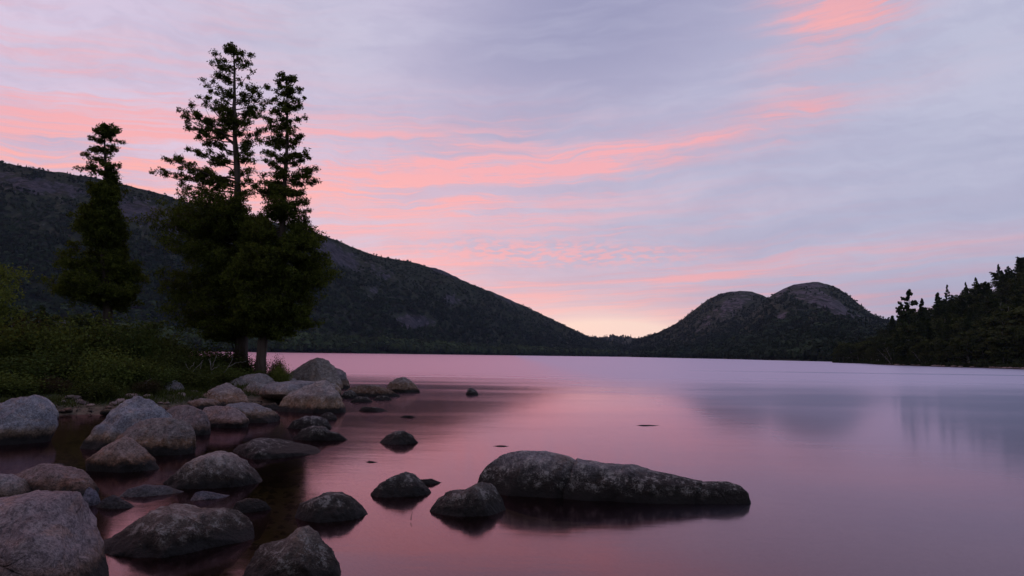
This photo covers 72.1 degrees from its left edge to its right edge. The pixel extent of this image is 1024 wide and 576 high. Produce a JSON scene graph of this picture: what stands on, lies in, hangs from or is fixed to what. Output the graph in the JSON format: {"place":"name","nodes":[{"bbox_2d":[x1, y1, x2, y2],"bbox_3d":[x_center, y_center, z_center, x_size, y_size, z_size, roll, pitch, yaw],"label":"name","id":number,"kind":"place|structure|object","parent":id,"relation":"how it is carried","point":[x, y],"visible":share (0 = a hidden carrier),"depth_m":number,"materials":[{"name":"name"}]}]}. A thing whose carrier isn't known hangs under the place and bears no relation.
{"place":"outdoors","nodes":[
{"label":"outdoors","id":0,"kind":"place"},
{"bbox_2d":[0,384,342,414],"bbox_3d":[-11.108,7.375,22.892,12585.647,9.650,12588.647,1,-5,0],"label":"ground","id":1,"kind":"structure","parent":0,"point":[97,409],"depth_m":18.13,"materials":[{"name":"brown soil"}]},
{"bbox_2d":[0,263,45,332],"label":"leafy tree","id":2,"kind":"object","parent":1,"relation":"on","point":[5,296],"visible":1,"depth_m":21.15,"materials":[{"name":"green plant"}]},
{"bbox_2d":[0,312,46,365],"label":"shrub","id":3,"kind":"object","parent":1,"relation":"on","point":[10,345],"visible":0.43,"depth_m":23.91,"materials":[{"name":"green plant"}]},
{"bbox_2d":[0,351,46,378],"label":"shrub","id":4,"kind":"object","parent":1,"relation":"on","point":[19,360],"visible":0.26,"depth_m":19.79,"materials":[{"name":"green plant"}]},
{"bbox_2d":[1,305,55,346],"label":"shrub","id":5,"kind":"object","parent":1,"relation":"on","point":[29,323],"visible":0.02,"depth_m":26.16,"materials":[{"name":"green plant"}]},
{"bbox_2d":[0,395,58,445],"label":"boulder","id":6,"kind":"object","parent":1,"relation":"on","point":[29,419],"visible":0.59,"depth_m":11.92,"materials":[{"name":"grey stone"}]},
{"bbox_2d":[0,365,64,396],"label":"shrub","id":7,"kind":"object","parent":1,"relation":"on","point":[14,386],"visible":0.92,"depth_m":18.01,"materials":[{"name":"green plant"}]},
{"bbox_2d":[31,305,52,329],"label":"spruce tree","id":8,"kind":"object","parent":1,"relation":"on","point":[42,307],"visible":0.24,"depth_m":61.95,"materials":[{"name":"green plant"}]},
{"bbox_2d":[0,346,95,383],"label":"shrub","id":9,"kind":"object","parent":1,"relation":"on","point":[40,363],"visible":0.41,"depth_m":19.40,"materials":[{"name":"green plant"}]},
{"bbox_2d":[2,306,96,362],"bbox_3d":[-16.357,1.843,24.659,3.293,2.562,3.752,-1,-6,22],"label":"shrub","id":10,"kind":"object","parent":1,"relation":"on","point":[48,332],"visible":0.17,"depth_m":24.18,"materials":[{"name":"green plant"}]},
{"bbox_2d":[36,374,78,394],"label":"shrub","id":11,"kind":"object","parent":1,"relation":"on","point":[51,387],"visible":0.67,"depth_m":18.52,"materials":[{"name":"green plant"}]},
{"bbox_2d":[16,463,99,496],"bbox_3d":[-5.155,2.264,7.769,1.491,0.641,0.724,-1,-6,21],"label":"boulder","id":12,"kind":"object","parent":1,"relation":"on","point":[50,477],"visible":0.35,"depth_m":7.54,"materials":[{"name":"grey stone"}]},
{"bbox_2d":[7,299,135,362],"bbox_3d":[-14.707,1.724,23.991,3.502,2.830,3.758,-2,-6,25],"label":"shrub","id":13,"kind":"object","parent":1,"relation":"on","point":[56,346],"visible":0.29,"depth_m":23.41,"materials":[{"name":"green plant"}]},
{"bbox_2d":[27,348,130,385],"bbox_3d":[-12.654,2.311,20.287,2.766,1.261,2.289,2,-5,-8],"label":"shrub","id":14,"kind":"object","parent":1,"relation":"on","point":[72,363],"visible":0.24,"depth_m":19.95,"materials":[{"name":"green plant"}]},
{"bbox_2d":[49,375,135,399],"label":"shrub","id":15,"kind":"object","parent":1,"relation":"on","point":[105,389],"visible":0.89,"depth_m":18.26,"materials":[{"name":"green plant"}]},
{"bbox_2d":[36,121,153,331],"bbox_3d":[-15.822,-1.432,27.069,3.926,10.294,3.388,4,-7,-34],"label":"cedar tree","id":16,"kind":"object","parent":1,"relation":"on","point":[99,224],"visible":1,"depth_m":26.86,"materials":[{"name":"green plant"}]},
{"bbox_2d":[45,317,151,364],"bbox_3d":[-13.698,2.085,24.107,3.155,2.169,2.861,0,-5,8],"label":"shrub","id":17,"kind":"object","parent":1,"relation":"on","point":[108,340],"visible":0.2,"depth_m":23.65,"materials":[{"name":"green plant"}]},
{"bbox_2d":[48,342,152,389],"bbox_3d":[-11.380,2.218,19.828,2.702,1.490,2.371,0,-6,12],"label":"shrub","id":18,"kind":"object","parent":1,"relation":"on","point":[105,371],"visible":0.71,"depth_m":19.62,"materials":[{"name":"green plant"}]},
{"bbox_2d":[85,436,158,472],"bbox_3d":[-5.180,2.366,9.421,0.894,0.732,0.634,1,-5,0],"label":"boulder","id":19,"kind":"object","parent":1,"relation":"on","point":[124,454],"visible":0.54,"depth_m":9.27,"materials":[{"name":"grey stone"}]},
{"bbox_2d":[80,396,171,449],"bbox_3d":[-6.236,2.420,11.697,1.610,1.246,0.901,3,-6,-26],"label":"boulder","id":20,"kind":"object","parent":1,"relation":"on","point":[121,418],"visible":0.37,"depth_m":11.43,"materials":[{"name":"grey stone"}]},
{"bbox_2d":[85,309,174,365],"bbox_3d":[-13.464,1.941,24.664,2.964,2.581,3.377,0,-5,7],"label":"shrub","id":21,"kind":"object","parent":1,"relation":"on","point":[140,338],"visible":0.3,"depth_m":24.47,"materials":[{"name":"green plant"}]},
{"bbox_2d":[102,353,164,385],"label":"shrub","id":22,"kind":"object","parent":1,"relation":"on","point":[150,368],"visible":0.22,"depth_m":20.56,"materials":[{"name":"green plant"}]},
{"bbox_2d":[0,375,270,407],"bbox_3d":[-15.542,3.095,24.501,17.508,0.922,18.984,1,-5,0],"label":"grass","id":23,"kind":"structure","parent":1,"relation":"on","point":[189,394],"depth_m":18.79,"materials":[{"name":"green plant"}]},
{"bbox_2d":[118,320,168,347],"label":"bush","id":24,"kind":"object","parent":1,"relation":"on","point":[155,325],"visible":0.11,"depth_m":63.15,"materials":[{"name":"green plant"}]},
{"bbox_2d":[127,377,163,394],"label":"shrub","id":25,"kind":"object","parent":1,"relation":"on","point":[145,388],"visible":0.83,"depth_m":19.16,"materials":[{"name":"green plant"}]},
{"bbox_2d":[118,356,183,389],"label":"shrub","id":26,"kind":"object","parent":1,"relation":"on","point":[167,377],"visible":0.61,"depth_m":20.70,"materials":[{"name":"green plant"}]},
{"bbox_2d":[127,318,198,360],"bbox_3d":[-13.431,2.317,27.093,2.845,2.247,3.242,-2,-6,29],"label":"shrub","id":27,"kind":"object","parent":1,"relation":"on","point":[164,344],"visible":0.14,"depth_m":27.03,"materials":[{"name":"green plant"}]},
{"bbox_2d":[133,345,212,376],"bbox_3d":[-11.617,2.549,23.648,2.805,1.277,2.543,2,-5,-9],"label":"shrub","id":28,"kind":"object","parent":1,"relation":"on","point":[178,362],"visible":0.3,"depth_m":23.63,"materials":[{"name":"green plant"}]},
{"bbox_2d":[162,380,183,390],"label":"rock","id":29,"kind":"object","parent":1,"relation":"on","point":[177,384],"visible":0.41,"depth_m":20.84,"materials":[{"name":"stone"}]},
{"bbox_2d":[152,337,205,368],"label":"shrub","id":30,"kind":"object","parent":1,"relation":"on","point":[182,352],"visible":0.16,"depth_m":25.64,"materials":[{"name":"green plant"}]},
{"bbox_2d":[166,405,210,435],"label":"boulder","id":31,"kind":"object","parent":1,"relation":"on","point":[197,419],"visible":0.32,"depth_m":13.55,"materials":[{"name":"grey stone"}]},
{"bbox_2d":[161,364,218,385],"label":"shrub","id":32,"kind":"object","parent":1,"relation":"on","point":[200,371],"visible":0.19,"depth_m":22.28,"materials":[{"name":"green plant"}]},
{"bbox_2d":[169,367,230,390],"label":"shrub","id":33,"kind":"object","parent":1,"relation":"on","point":[189,382],"visible":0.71,"depth_m":21.57,"materials":[{"name":"green plant"}]},
{"bbox_2d":[127,42,274,366],"bbox_3d":[-12.168,-3.107,28.167,5.290,14.299,5.089,1,-5,0],"label":"cedar tree","id":34,"kind":"object","parent":1,"relation":"on","point":[209,248],"visible":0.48,"depth_m":27.70,"materials":[{"name":"green plant"}]},
{"bbox_2d":[187,398,221,408],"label":"rock","id":35,"kind":"object","parent":1,"relation":"on","point":[200,403],"visible":0.29,"depth_m":19.22,"materials":[{"name":"grey stone"}]},
{"bbox_2d":[172,340,250,370],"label":"shrub","id":36,"kind":"object","parent":1,"relation":"on","point":[211,356],"visible":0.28,"depth_m":26.59,"materials":[{"name":"green plant"}]},
{"bbox_2d":[206,370,239,383],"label":"shrub","id":37,"kind":"object","parent":1,"relation":"on","point":[226,377],"visible":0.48,"depth_m":23.63,"materials":[{"name":"green plant"}]},
{"bbox_2d":[202,406,249,427],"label":"boulder","id":38,"kind":"object","parent":1,"relation":"on","point":[224,417],"visible":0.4,"depth_m":14.78,"materials":[{"name":"grey stone"}]},
{"bbox_2d":[203,383,248,405],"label":"boulder","id":39,"kind":"object","parent":1,"relation":"on","point":[224,394],"visible":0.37,"depth_m":20.25,"materials":[{"name":"stone"}]},
{"bbox_2d":[207,363,254,378],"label":"shrub","id":40,"kind":"object","parent":1,"relation":"on","point":[227,369],"visible":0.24,"depth_m":24.64,"materials":[{"name":"green plant"}]},
{"bbox_2d":[216,346,251,373],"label":"shrub","id":41,"kind":"object","parent":1,"relation":"on","point":[238,365],"visible":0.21,"depth_m":27.19,"materials":[{"name":"green plant"}]},
{"bbox_2d":[230,373,273,385],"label":"boulder","id":42,"kind":"object","parent":1,"relation":"on","point":[257,378],"visible":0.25,"depth_m":24.08,"materials":[{"name":"stone"}]},
{"bbox_2d":[226,402,279,422],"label":"boulder","id":43,"kind":"object","parent":1,"relation":"on","point":[255,413],"visible":0.31,"depth_m":15.99,"materials":[{"name":"grey stone"}]},
{"bbox_2d":[243,383,266,394],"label":"boulder","id":44,"kind":"object","parent":1,"relation":"on","point":[251,387],"visible":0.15,"depth_m":22.56,"materials":[{"name":"stone"}]},
{"bbox_2d":[239,355,271,375],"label":"shrub","id":45,"kind":"object","parent":1,"relation":"on","point":[250,365],"visible":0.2,"depth_m":27.52,"materials":[{"name":"green plant"}]},
{"bbox_2d":[266,354,285,373],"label":"shrub","id":46,"kind":"object","parent":1,"relation":"on","point":[275,364],"visible":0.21,"depth_m":26.83,"materials":[{"name":"green plant"}]},
{"bbox_2d":[233,438,320,458],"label":"boulder","id":47,"kind":"object","parent":1,"relation":"on","point":[263,448],"visible":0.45,"depth_m":10.90,"materials":[{"name":"stone"}]},
{"bbox_2d":[269,361,293,381],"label":"shrub","id":48,"kind":"object","parent":1,"relation":"on","point":[280,374],"visible":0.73,"depth_m":25.18,"materials":[{"name":"green plant"}]},
{"bbox_2d":[218,71,345,373],"bbox_3d":[-8.623,-2.315,26.877,4.566,12.510,4.549,1,-5,0],"label":"cedar tree","id":49,"kind":"object","parent":1,"relation":"on","point":[271,285],"visible":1,"depth_m":26.31,"materials":[{"name":"green plant"}]},
{"bbox_2d":[259,380,314,401],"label":"boulder","id":50,"kind":"object","parent":1,"relation":"on","point":[278,391],"visible":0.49,"depth_m":21.70,"materials":[{"name":"stone"}]},
{"bbox_2d":[277,380,345,412],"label":"boulder","id":51,"kind":"object","parent":1,"relation":"on","point":[322,396],"visible":0.59,"depth_m":18.71,"materials":[{"name":"stone"}]},
{"bbox_2d":[290,358,342,388],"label":"boulder","id":52,"kind":"object","parent":1,"relation":"on","point":[316,369],"visible":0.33,"depth_m":26.80,"materials":[{"name":"stone"}]},
{"bbox_2d":[335,368,349,388],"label":"boulder","id":53,"kind":"object","parent":1,"relation":"on","point":[343,377],"visible":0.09,"depth_m":30.87,"materials":[{"name":"stone"}]},
{"bbox_2d":[341,390,357,397],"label":"rock","id":54,"kind":"object","parent":1,"relation":"on","point":[349,394],"visible":0.4,"depth_m":24.56,"materials":[{"name":"stone"}]},
{"bbox_2d":[0,162,625,356],"bbox_3d":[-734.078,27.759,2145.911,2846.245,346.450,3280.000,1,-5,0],"label":"mountain","id":55,"kind":"structure","parent":0,"point":[50,185],"depth_m":1178.89,"materials":[{"name":"grey stone"}]},
{"bbox_2d":[0,160,629,355],"bbox_3d":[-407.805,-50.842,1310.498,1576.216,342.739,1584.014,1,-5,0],"label":"forest","id":56,"kind":"object","parent":55,"relation":"on","point":[9,253],"visible":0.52,"depth_m":1092.80,"materials":[{"name":"green plant"}]},
{"bbox_2d":[3,318,629,355],"bbox_3d":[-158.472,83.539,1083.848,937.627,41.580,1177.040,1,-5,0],"label":"forest","id":57,"kind":"object","parent":55,"relation":"on","point":[325,342],"visible":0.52,"depth_m":1040.41,"materials":[{"name":"green plant"}]},
{"bbox_2d":[0,352,1023,575],"bbox_3d":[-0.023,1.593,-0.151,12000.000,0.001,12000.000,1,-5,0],"label":"water","id":58,"kind":"structure","parent":0,"point":[845,469],"depth_m":10.28,"materials":[{"name":"purple liquid"}]},
{"bbox_2d":[0,473,31,497],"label":"boulder","id":59,"kind":"object","parent":58,"relation":"in","point":[11,484],"visible":0.25,"depth_m":7.18,"materials":[{"name":"grey stone"}]},
{"bbox_2d":[0,490,108,575],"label":"boulder","id":60,"kind":"object","parent":58,"relation":"in","point":[48,533],"visible":1,"depth_m":4.62,"materials":[{"name":"grey stone"}]},
{"bbox_2d":[83,487,100,505],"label":"rock","id":61,"kind":"object","parent":58,"relation":"in","point":[90,496],"visible":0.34,"depth_m":7.24,"materials":[{"name":"stone"}]},
{"bbox_2d":[96,495,133,508],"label":"rock","id":62,"kind":"object","parent":58,"relation":"in","point":[113,502],"visible":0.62,"depth_m":7.11,"materials":[{"name":"stone"}]},
{"bbox_2d":[119,485,183,496],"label":"rock","id":63,"kind":"object","parent":58,"relation":"in","point":[146,490],"visible":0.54,"depth_m":7.75,"materials":[{"name":"stone"}]},
{"bbox_2d":[116,418,195,455],"bbox_3d":[-5.610,2.459,11.038,1.316,0.849,0.792,1,-5,0],"label":"boulder","id":64,"kind":"object","parent":58,"relation":"in","point":[161,436],"visible":0.45,"depth_m":10.87,"materials":[{"name":"grey stone"}]},
{"bbox_2d":[103,503,253,557],"bbox_3d":[-2.874,2.144,5.937,1.130,0.618,1.172,-2,-6,31],"label":"boulder","id":65,"kind":"object","parent":58,"relation":"in","point":[174,529],"visible":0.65,"depth_m":5.71,"materials":[{"name":"stone"}]},
{"bbox_2d":[191,491,228,500],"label":"rock","id":66,"kind":"object","parent":58,"relation":"in","point":[203,495],"visible":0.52,"depth_m":7.60,"materials":[{"name":"stone"}]},
{"bbox_2d":[163,451,262,488],"bbox_3d":[-3.643,2.344,8.591,1.147,0.679,0.992,1,-5,0],"label":"boulder","id":67,"kind":"object","parent":58,"relation":"in","point":[219,469],"visible":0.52,"depth_m":8.30,"materials":[{"name":"stone"}]},
{"bbox_2d":[233,498,270,512],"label":"rock","id":68,"kind":"object","parent":58,"relation":"in","point":[246,505],"visible":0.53,"depth_m":7.06,"materials":[{"name":"grey stone"}]},
{"bbox_2d":[243,526,340,575],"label":"boulder","id":69,"kind":"object","parent":58,"relation":"in","point":[305,551],"visible":1,"depth_m":4.97,"materials":[{"name":"stone"}]},
{"bbox_2d":[288,416,331,428],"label":"boulder","id":70,"kind":"object","parent":58,"relation":"in","point":[304,422],"visible":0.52,"depth_m":14.68,"materials":[{"name":"stone"}]},
{"bbox_2d":[293,426,347,440],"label":"boulder","id":71,"kind":"object","parent":58,"relation":"in","point":[316,433],"visible":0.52,"depth_m":12.80,"materials":[{"name":"stone"}]},
{"bbox_2d":[295,492,367,522],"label":"boulder","id":72,"kind":"object","parent":58,"relation":"in","point":[325,507],"visible":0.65,"depth_m":6.78,"materials":[{"name":"stone"}]},
{"bbox_2d":[359,406,385,411],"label":"rock","id":73,"kind":"object","parent":58,"relation":"in","point":[371,409],"visible":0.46,"depth_m":19.21,"materials":[{"name":"stone"}]},
{"bbox_2d":[346,385,400,396],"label":"boulder","id":74,"kind":"object","parent":58,"relation":"in","point":[368,390],"visible":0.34,"depth_m":25.55,"materials":[{"name":"stone"}]},
{"bbox_2d":[379,430,417,444],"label":"boulder","id":75,"kind":"object","parent":58,"relation":"in","point":[399,437],"visible":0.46,"depth_m":12.49,"materials":[{"name":"stone"}]},
{"bbox_2d":[371,472,430,497],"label":"boulder","id":76,"kind":"object","parent":58,"relation":"in","point":[405,484],"visible":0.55,"depth_m":7.95,"materials":[{"name":"stone"}]},
{"bbox_2d":[387,377,419,392],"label":"boulder","id":77,"kind":"object","parent":58,"relation":"in","point":[402,385],"visible":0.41,"depth_m":28.63,"materials":[{"name":"stone"}]},
{"bbox_2d":[430,482,505,516],"bbox_3d":[-0.454,2.300,7.228,0.777,0.591,0.721,1,-5,0],"label":"boulder","id":78,"kind":"object","parent":58,"relation":"in","point":[481,499],"visible":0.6,"depth_m":7.10,"materials":[{"name":"stone"}]},
{"bbox_2d":[478,450,750,503],"bbox_3d":[1.121,2.308,8.088,3.119,0.799,0.670,0,-5,8],"label":"boulder","id":79,"kind":"object","parent":58,"relation":"in","point":[541,474],"visible":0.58,"depth_m":7.91,"materials":[{"name":"stone"}]},
{"bbox_2d":[0,0,1023,337],"label":"sky","id":80,"kind":"structure","parent":0,"point":[600,168],"materials":[{"name":"purple"}]},
{"bbox_2d":[597,337,636,356],"bbox_3d":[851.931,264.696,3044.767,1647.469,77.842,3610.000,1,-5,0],"label":"hill","id":81,"kind":"structure","parent":0,"point":[629,340],"depth_m":2415.29,"materials":[{"name":"green plant"}]},
{"bbox_2d":[589,334,646,355],"bbox_3d":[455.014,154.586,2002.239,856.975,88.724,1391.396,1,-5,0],"label":"forest","id":82,"kind":"object","parent":81,"relation":"on","point":[620,338],"visible":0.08,"depth_m":2482.19,"materials":[{"name":"green plant"}]},
{"bbox_2d":[630,291,766,356],"bbox_3d":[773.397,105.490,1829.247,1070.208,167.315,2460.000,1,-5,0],"label":"rocky dome","id":83,"kind":"structure","parent":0,"point":[725,310],"depth_m":1574.79,"materials":[{"name":"grey stone"}]},
{"bbox_2d":[629,292,766,356],"bbox_3d":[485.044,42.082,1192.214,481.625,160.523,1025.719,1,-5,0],"label":"forest","id":84,"kind":"object","parent":83,"relation":"on","point":[634,350],"visible":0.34,"depth_m":1509.85,"materials":[{"name":"green plant"}]},
{"bbox_2d":[641,282,896,361],"bbox_3d":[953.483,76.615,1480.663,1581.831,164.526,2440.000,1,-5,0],"label":"rocky dome","id":85,"kind":"structure","parent":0,"point":[819,298],"depth_m":1249.97,"materials":[{"name":"grey stone"}]},
{"bbox_2d":[637,285,896,360],"bbox_3d":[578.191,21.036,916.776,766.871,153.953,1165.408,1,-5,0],"label":"forest","id":86,"kind":"object","parent":85,"relation":"on","point":[821,336],"visible":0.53,"depth_m":903.46,"materials":[{"name":"green plant"}]},
{"bbox_2d":[832,290,1023,367],"bbox_3d":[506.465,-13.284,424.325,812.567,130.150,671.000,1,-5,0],"label":"wooded hill","id":87,"kind":"structure","parent":0,"point":[957,364],"depth_m":292.64,"materials":[{"name":"green plant"}]},
{"bbox_2d":[867,337,890,360],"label":"leafy tree","id":88,"kind":"object","parent":87,"relation":"on","point":[873,345],"visible":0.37,"depth_m":244.76,"materials":[{"name":"green plant"}]},
{"bbox_2d":[873,339,896,358],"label":"leafy tree","id":89,"kind":"object","parent":87,"relation":"on","point":[882,344],"visible":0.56,"depth_m":234.33,"materials":[{"name":"green plant"}]},
{"bbox_2d":[893,335,908,363],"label":"spruce tree","id":90,"kind":"object","parent":87,"relation":"on","point":[902,356],"visible":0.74,"depth_m":215.94,"materials":[{"name":"green plant"}]},
{"bbox_2d":[892,301,912,332],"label":"pine tree","id":91,"kind":"object","parent":87,"relation":"on","point":[899,312],"visible":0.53,"depth_m":244.95,"materials":[{"name":"green plant"}]},
{"bbox_2d":[897,289,921,326],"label":"pine tree","id":92,"kind":"object","parent":87,"relation":"on","point":[907,308],"visible":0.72,"depth_m":244.47,"materials":[{"name":"green plant"}]},
{"bbox_2d":[915,298,926,325],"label":"spruce tree","id":93,"kind":"object","parent":87,"relation":"on","point":[921,315],"visible":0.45,"depth_m":243.12,"materials":[{"name":"green plant"}]},
{"bbox_2d":[832,355,1023,367],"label":"undergrowth","id":94,"kind":"object","parent":87,"relation":"on","point":[985,362],"visible":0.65,"depth_m":186.13,"materials":[{"name":"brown plant"}]},
{"bbox_2d":[923,319,935,340],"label":"spruce tree","id":95,"kind":"object","parent":87,"relation":"on","point":[926,323],"visible":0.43,"depth_m":211.96,"materials":[{"name":"green plant"}]},
{"bbox_2d":[931,292,944,318],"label":"spruce tree","id":96,"kind":"object","parent":87,"relation":"on","point":[938,301],"visible":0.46,"depth_m":250.41,"materials":[{"name":"green plant"}]},
{"bbox_2d":[944,285,951,314],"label":"pine tree","id":97,"kind":"object","parent":87,"relation":"on","point":[948,304],"visible":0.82,"depth_m":270.72,"materials":[{"name":"green plant"}]},
{"bbox_2d":[948,339,975,360],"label":"leafy tree","id":98,"kind":"object","parent":87,"relation":"on","point":[963,355],"visible":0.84,"depth_m":180.58,"materials":[{"name":"green plant"}]},
{"bbox_2d":[943,316,988,340],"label":"leafy tree","id":99,"kind":"object","parent":87,"relation":"on","point":[954,330],"visible":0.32,"depth_m":199.71,"materials":[{"name":"green plant"}]},
{"bbox_2d":[951,295,980,309],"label":"leafy tree","id":100,"kind":"object","parent":87,"relation":"on","point":[959,298],"visible":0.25,"depth_m":275.89,"materials":[{"name":"green plant"}]},
{"bbox_2d":[968,283,995,295],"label":"leafy tree","id":101,"kind":"object","parent":87,"relation":"on","point":[971,291],"visible":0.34,"depth_m":307.21,"materials":[{"name":"green plant"}]},
{"bbox_2d":[978,296,1012,319],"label":"leafy tree","id":102,"kind":"object","parent":87,"relation":"on","point":[990,302],"visible":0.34,"depth_m":219.78,"materials":[{"name":"green plant"}]},
{"bbox_2d":[989,272,1001,286],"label":"leafy tree","id":103,"kind":"object","parent":87,"relation":"on","point":[995,279],"visible":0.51,"depth_m":336.60,"materials":[{"name":"green plant"}]},
{"bbox_2d":[977,315,1016,336],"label":"leafy tree","id":104,"kind":"object","parent":87,"relation":"on","point":[992,323],"visible":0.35,"depth_m":178.03,"materials":[{"name":"green plant"}]},
{"bbox_2d":[987,304,1017,331],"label":"leafy tree","id":105,"kind":"object","parent":87,"relation":"on","point":[1006,308],"visible":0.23,"depth_m":197.22,"materials":[{"name":"green plant"}]},
{"bbox_2d":[994,274,1011,295],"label":"spruce tree","id":106,"kind":"object","parent":87,"relation":"on","point":[1003,277],"visible":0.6,"depth_m":295.61,"materials":[{"name":"green plant"}]},
{"bbox_2d":[1003,308,1023,328],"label":"leafy tree","id":107,"kind":"object","parent":87,"relation":"on","point":[1014,322],"visible":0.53,"depth_m":172.00,"materials":[{"name":"green plant"}]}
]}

